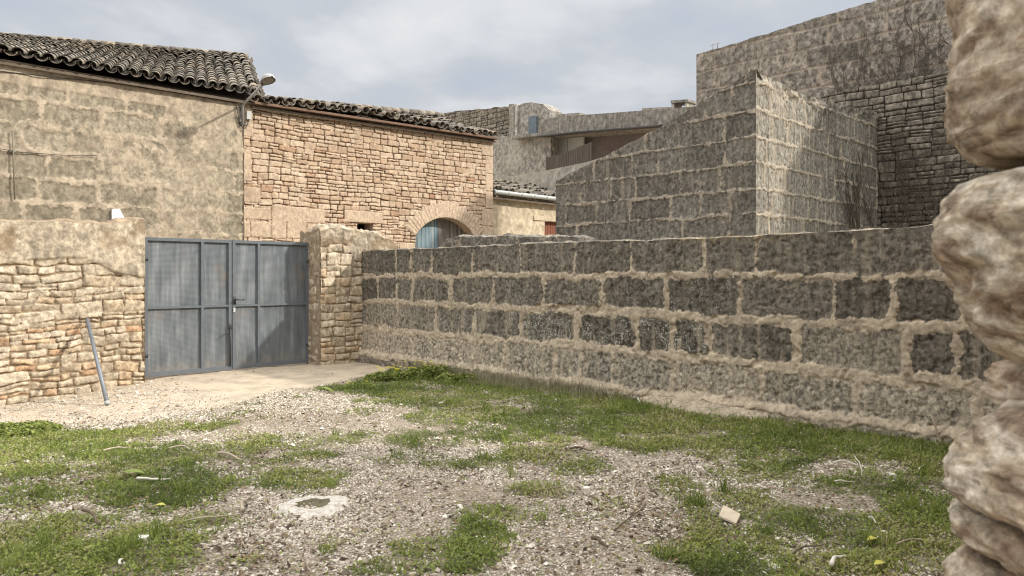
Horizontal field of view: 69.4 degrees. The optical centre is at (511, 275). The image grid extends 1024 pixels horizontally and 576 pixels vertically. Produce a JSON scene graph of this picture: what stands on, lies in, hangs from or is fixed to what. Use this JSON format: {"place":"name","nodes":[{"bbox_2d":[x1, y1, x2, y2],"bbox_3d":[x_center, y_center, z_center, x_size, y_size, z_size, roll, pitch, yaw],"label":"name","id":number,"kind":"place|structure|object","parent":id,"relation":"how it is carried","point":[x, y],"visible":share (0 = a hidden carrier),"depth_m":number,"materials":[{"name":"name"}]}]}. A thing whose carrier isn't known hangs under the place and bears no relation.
{"place":"outdoors","nodes":[
{"label":"outdoors","id":0,"kind":"place"},
{"bbox_2d":[0,0,875,114],"label":"sky","id":1,"kind":"structure","parent":0,"point":[587,57],"materials":[{"name":"grey"}]},
{"bbox_2d":[444,106,508,135],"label":"distant stone house","id":2,"kind":"structure","parent":0,"point":[495,119],"depth_m":37.26,"materials":[{"name":"grey stone"}]},
{"bbox_2d":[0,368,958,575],"bbox_3d":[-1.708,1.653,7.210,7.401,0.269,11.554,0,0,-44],"label":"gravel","id":3,"kind":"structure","parent":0,"point":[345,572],"depth_m":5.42,"materials":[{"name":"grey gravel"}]},
{"bbox_2d":[0,362,962,575],"bbox_3d":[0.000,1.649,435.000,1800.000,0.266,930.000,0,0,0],"label":"ground","id":4,"kind":"structure","parent":0,"point":[243,384],"depth_m":5.66,"materials":[{"name":"beige gravel"}]},
{"bbox_2d":[0,419,63,436],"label":"oxalis clump","id":5,"kind":"object","parent":4,"relation":"on","point":[26,427],"visible":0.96,"depth_m":8.14,"materials":[{"name":"green plant"}]},
{"bbox_2d":[0,217,144,405],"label":"field stone wall","id":6,"kind":"structure","parent":4,"relation":"on","point":[61,280],"depth_m":10.58,"materials":[{"name":"beige stone"}]},
{"bbox_2d":[145,237,308,376],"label":"metal gate","id":7,"kind":"structure","parent":6,"relation":"attached to","point":[214,305],"depth_m":12.32,"materials":[{"name":"grey metal"}]},
{"bbox_2d":[81,508,100,524],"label":"twig","id":8,"kind":"object","parent":4,"relation":"on","point":[90,512],"visible":1,"depth_m":4.80,"materials":[{"name":"brown wood"}]},
{"bbox_2d":[85,318,109,405],"bbox_3d":[-5.732,1.175,10.208,0.068,1.123,1.254,0,0,-41],"label":"metal pole","id":9,"kind":"object","parent":4,"relation":"on","point":[99,371],"visible":1,"depth_m":10.15,"materials":[{"name":"grey metal"}]},
{"bbox_2d":[102,446,130,450],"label":"twig","id":10,"kind":"object","parent":4,"relation":"on","point":[114,448],"visible":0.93,"depth_m":6.85,"materials":[{"name":"beige wood"}]},
{"bbox_2d":[0,32,264,239],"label":"farmhouse","id":11,"kind":"object","parent":4,"relation":"on","point":[163,164],"visible":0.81,"depth_m":14.61,"materials":[{"name":"stone"}]},
{"bbox_2d":[9,130,15,199],"bbox_3d":[-8.852,-1.956,13.101,0.100,1.226,0.063,0,0,-44],"label":"wall conduit","id":12,"kind":"object","parent":11,"relation":"attached to","point":[13,151],"depth_m":13.09,"materials":[{"name":"grey metal"}]},
{"bbox_2d":[2,149,96,155],"bbox_3d":[-8.532,-2.235,13.406,1.800,0.092,0.032,0,0,-44],"label":"wall cable","id":13,"kind":"object","parent":11,"relation":"attached to","point":[55,154],"depth_m":13.57,"materials":[{"name":"metal"}]},
{"bbox_2d":[0,71,234,102],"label":"wall cable","id":14,"kind":"object","parent":11,"relation":"attached to","point":[114,83],"depth_m":14.22,"materials":[{"name":"metal"}]},
{"bbox_2d":[236,73,275,128],"bbox_3d":[-5.366,-3.646,15.554,0.329,0.960,1.413,0,0,-44],"label":"wall street lamp","id":15,"kind":"object","parent":11,"relation":"attached to","point":[267,79],"visible":1,"depth_m":15.69,"materials":[{"name":"metal"}]},
{"bbox_2d":[122,469,143,473],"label":"strap leaf","id":16,"kind":"object","parent":4,"relation":"on","point":[135,470],"visible":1,"depth_m":5.87,"materials":[{"name":"green plant"}]},
{"bbox_2d":[136,535,148,541],"bbox_3d":[-2.208,1.572,4.419,0.085,0.035,0.069,0,0,0],"label":"loose stone","id":17,"kind":"object","parent":4,"relation":"on","point":[145,537],"visible":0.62,"depth_m":4.41,"materials":[{"name":"white stone"}]},
{"bbox_2d":[136,477,170,479],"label":"twig","id":18,"kind":"object","parent":4,"relation":"on","point":[144,478],"visible":0.89,"depth_m":5.69,"materials":[{"name":"white wood"}]},
{"bbox_2d":[169,445,192,449],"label":"twig","id":19,"kind":"object","parent":4,"relation":"on","point":[171,447],"visible":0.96,"depth_m":6.80,"materials":[{"name":"beige wood"}]},
{"bbox_2d":[187,513,244,520],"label":"twig","id":20,"kind":"object","parent":4,"relation":"on","point":[211,516],"visible":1,"depth_m":4.74,"materials":[{"name":"beige wood"}]},
{"bbox_2d":[217,451,242,460],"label":"twig","id":21,"kind":"object","parent":4,"relation":"on","point":[227,453],"visible":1,"depth_m":6.47,"materials":[{"name":"beige wood"}]},
{"bbox_2d":[240,495,250,512],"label":"twig","id":22,"kind":"object","parent":4,"relation":"on","point":[242,508],"visible":1,"depth_m":4.96,"materials":[{"name":"beige wood"}]},
{"bbox_2d":[271,495,347,519],"bbox_3d":[-1.378,1.580,5.058,0.529,0.042,0.542,0,0,0],"label":"drain ring","id":23,"kind":"object","parent":4,"relation":"on","point":[332,504],"visible":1,"depth_m":5.05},
{"bbox_2d":[300,223,367,364],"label":"gate pillar","id":24,"kind":"structure","parent":4,"relation":"on","point":[335,279],"depth_m":13.30,"materials":[{"name":"stone"}]},
{"bbox_2d":[340,381,376,389],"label":"oxalis clump","id":25,"kind":"object","parent":4,"relation":"on","point":[354,385],"visible":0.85,"depth_m":10.42,"materials":[{"name":"green plant"}]},
{"bbox_2d":[243,94,501,248],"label":"stone barn","id":26,"kind":"structure","parent":4,"relation":"on","point":[401,178],"depth_m":18.26,"materials":[{"name":"beige stone"}]},
{"bbox_2d":[415,217,465,247],"bbox_3d":[-1.977,0.108,20.220,2.078,3.384,0.037,0,0,-44],"label":"door","id":27,"kind":"structure","parent":26,"relation":"in","point":[436,231],"depth_m":20.12,"materials":[{"name":"blue wood"}]},
{"bbox_2d":[352,227,397,250],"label":"rubble wall","id":28,"kind":"structure","parent":4,"relation":"on","point":[376,240],"depth_m":14.34,"materials":[{"name":"stone"}]},
{"bbox_2d":[364,365,416,381],"bbox_3d":[-1.857,1.508,11.410,0.866,0.220,0.700,0,0,0],"label":"oxalis clump","id":29,"kind":"object","parent":4,"relation":"on","point":[391,373],"visible":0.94,"depth_m":11.23,"materials":[{"name":"green plant"}]},
{"bbox_2d":[402,360,453,379],"bbox_3d":[-1.322,1.466,11.551,0.931,0.285,0.754,0,0,0],"label":"oxalis clump","id":30,"kind":"object","parent":4,"relation":"on","point":[425,370],"visible":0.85,"depth_m":11.38,"materials":[{"name":"green plant"}]},
{"bbox_2d":[433,372,480,383],"bbox_3d":[-0.820,1.535,11.132,0.744,0.144,0.610,0,0,0],"label":"oxalis clump","id":31,"kind":"object","parent":4,"relation":"on","point":[443,377],"visible":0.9,"depth_m":10.99,"materials":[{"name":"green plant"}]},
{"bbox_2d":[0,366,953,575],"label":"leaf litter","id":32,"kind":"object","parent":4,"relation":"on","point":[219,548],"visible":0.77,"depth_m":5.15,"materials":[{"name":"plant"}]},
{"bbox_2d":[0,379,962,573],"bbox_3d":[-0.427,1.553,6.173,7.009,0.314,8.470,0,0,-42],"label":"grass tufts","id":33,"kind":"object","parent":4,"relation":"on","point":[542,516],"visible":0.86,"depth_m":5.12,"materials":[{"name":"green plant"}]},
{"bbox_2d":[0,369,963,575],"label":"grass","id":34,"kind":"structure","parent":4,"relation":"on","point":[742,424],"depth_m":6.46,"materials":[{"name":"green plant"}]},
{"bbox_2d":[434,495,536,507],"bbox_3d":[-0.171,1.566,5.148,0.771,0.031,0.043,0,0,-22],"label":"twig","id":35,"kind":"object","parent":4,"relation":"on","point":[479,499],"visible":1,"depth_m":5.13,"materials":[{"name":"brown wood"}]},
{"bbox_2d":[385,356,633,402],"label":"dry weeds","id":36,"kind":"object","parent":4,"relation":"on","point":[520,382],"visible":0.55,"depth_m":10.20,"materials":[{"name":"green plant"}]},
{"bbox_2d":[440,233,596,246],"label":"rubble parapet","id":37,"kind":"structure","parent":4,"relation":"on","point":[485,239],"depth_m":13.06,"materials":[{"name":"grey stone"}]},
{"bbox_2d":[490,180,555,235],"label":"house","id":38,"kind":"structure","parent":4,"relation":"on","point":[526,208],"depth_m":22.46,"materials":[{"name":"beige paint"}]},
{"bbox_2d":[493,157,601,190],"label":"terrace wall","id":39,"kind":"structure","parent":38,"relation":"on","point":[547,179],"depth_m":26.73,"materials":[{"name":"paint"}]},
{"bbox_2d":[544,222,555,234],"bbox_3d":[1.282,0.046,23.508,1.060,3.507,0.065,0,0,-44],"label":"door","id":40,"kind":"structure","parent":38,"relation":"in","point":[550,229],"depth_m":23.40,"materials":[{"name":"brown wood"}]},
{"bbox_2d":[569,446,591,450],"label":"twig","id":41,"kind":"object","parent":4,"relation":"on","point":[579,447],"visible":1,"depth_m":6.57,"materials":[{"name":"brown wood"}]},
{"bbox_2d":[492,106,694,177],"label":"terraced house","id":42,"kind":"structure","parent":4,"relation":"on","point":[582,138],"depth_m":32.30,"materials":[{"name":"paint"}]},
{"bbox_2d":[509,102,561,154],"bbox_3d":[1.083,-3.294,34.800,1.000,9.788,2.562,0,0,-44],"label":"roof turret","id":43,"kind":"object","parent":42,"relation":"on","point":[527,118],"visible":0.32,"depth_m":34.54,"materials":[{"name":"paint"}]},
{"bbox_2d":[529,116,537,133],"bbox_3d":[0.976,-6.951,34.250,0.080,0.872,0.497,0,0,-44],"label":"window","id":44,"kind":"structure","parent":43,"relation":"in","point":[533,120],"depth_m":34.17,"materials":[{"name":"blue glass"}]},
{"bbox_2d":[671,99,695,107],"bbox_3d":[6.708,-6.571,28.782,0.700,0.482,0.781,0,0,-44],"label":"chimney pot","id":45,"kind":"object","parent":42,"relation":"on","point":[681,103],"visible":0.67,"depth_m":28.59,"materials":[{"name":"paint"}]},
{"bbox_2d":[591,535,608,547],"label":"twig","id":46,"kind":"object","parent":4,"relation":"on","point":[597,538],"visible":1,"depth_m":4.33,"materials":[{"name":"wood"}]},
{"bbox_2d":[614,503,645,530],"bbox_3d":[0.791,1.571,4.842,0.030,0.024,0.642,0,0,28],"label":"twig","id":47,"kind":"object","parent":4,"relation":"on","point":[622,523],"visible":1,"depth_m":4.73,"materials":[{"name":"brown wood"}]},
{"bbox_2d":[358,224,1001,445],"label":"courtyard wall","id":48,"kind":"structure","parent":4,"relation":"on","point":[868,329],"depth_m":8.39,"materials":[{"name":"grey stone"}]},
{"bbox_2d":[640,395,767,420],"bbox_3d":[2.081,1.486,8.399,0.320,0.159,1.664,0,0,-44],"label":"cement skirt","id":49,"kind":"object","parent":4,"relation":"on","point":[703,405],"visible":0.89,"depth_m":8.30,"materials":[{"name":"beige concrete"}]},
{"bbox_2d":[555,69,878,240],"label":"block shed","id":50,"kind":"structure","parent":4,"relation":"on","point":[753,153],"depth_m":13.88,"materials":[{"name":"grey stone"}]},
{"bbox_2d":[833,142,879,227],"bbox_3d":[7.403,-1.924,15.738,2.972,1.877,0.045,0,0,-44],"label":"bare creeper","id":51,"kind":"object","parent":50,"relation":"attached to","point":[857,212],"visible":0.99,"depth_m":15.61,"materials":[{"name":"brown plant"}]},
{"bbox_2d":[719,505,740,524],"bbox_3d":[1.421,1.561,4.816,0.125,0.037,0.271,0,0,24],"label":"stone slab","id":52,"kind":"object","parent":4,"relation":"on","point":[729,515],"depth_m":4.79,"materials":[{"name":"beige stone"}]},
{"bbox_2d":[768,563,779,572],"bbox_3d":[1.422,1.581,4.001,0.070,0.032,0.066,0,0,25],"label":"loose stone","id":53,"kind":"object","parent":4,"relation":"on","point":[774,567],"visible":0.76,"depth_m":3.98,"materials":[{"name":"beige stone"}]},
{"bbox_2d":[792,543,825,553],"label":"twig","id":54,"kind":"object","parent":4,"relation":"on","point":[796,550],"visible":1,"depth_m":4.25,"materials":[{"name":"brown wood"}]},
{"bbox_2d":[696,0,952,105],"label":"tall building","id":55,"kind":"structure","parent":4,"relation":"on","point":[793,57],"depth_m":17.82,"materials":[{"name":"grey stone"}]},
{"bbox_2d":[815,18,939,92],"bbox_3d":[8.395,-5.081,17.140,0.038,1.996,2.769,0,0,-44],"label":"bare creeper","id":56,"kind":"object","parent":55,"relation":"attached to","point":[844,86],"visible":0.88,"depth_m":17.45,"materials":[{"name":"brown plant"}]},
{"bbox_2d":[832,0,952,85],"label":"bare creeper","id":57,"kind":"object","parent":55,"relation":"attached to","point":[921,61],"visible":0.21,"depth_m":16.57,"materials":[{"name":"brown plant"}]},
{"bbox_2d":[829,554,845,566],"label":"twig","id":58,"kind":"object","parent":4,"relation":"on","point":[832,561],"visible":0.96,"depth_m":4.00,"materials":[{"name":"beige wood"}]},
{"bbox_2d":[833,456,861,474],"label":"twig","id":59,"kind":"object","parent":4,"relation":"on","point":[849,462],"visible":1,"depth_m":6.04,"materials":[{"name":"beige wood"}]},
{"bbox_2d":[874,560,884,564],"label":"fallen leaf","id":60,"kind":"object","parent":4,"relation":"on","point":[877,562],"visible":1,"depth_m":3.97,"materials":[{"name":"yellow plant"}]},
{"bbox_2d":[821,71,1001,228],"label":"rubble wall","id":61,"kind":"structure","parent":4,"relation":"on","point":[922,94],"depth_m":16.06,"materials":[{"name":"grey stone"}]},
{"bbox_2d":[877,96,994,227],"bbox_3d":[8.962,-2.446,15.681,0.044,2.935,3.956,0,0,-44],"label":"bare creeper","id":62,"kind":"object","parent":61,"relation":"attached to","point":[899,192],"visible":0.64,"depth_m":15.98,"materials":[{"name":"brown plant"}]},
{"bbox_2d":[895,538,937,544],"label":"twig","id":63,"kind":"object","parent":4,"relation":"on","point":[902,541],"visible":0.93,"depth_m":4.31,"materials":[{"name":"brown wood"}]},
{"bbox_2d":[926,416,945,445],"bbox_3d":[3.823,1.416,6.656,0.028,0.289,0.161,0,0,-44],"label":"root","id":64,"kind":"object","parent":4,"relation":"on","point":[937,433],"visible":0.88,"depth_m":6.64,"materials":[{"name":"brown wood"}]},
{"bbox_2d":[931,0,1023,575],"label":"ruined stone jamb","id":65,"kind":"object","parent":4,"relation":"on","point":[977,236],"visible":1,"depth_m":1.17,"materials":[{"name":"beige stone"}]}
]}

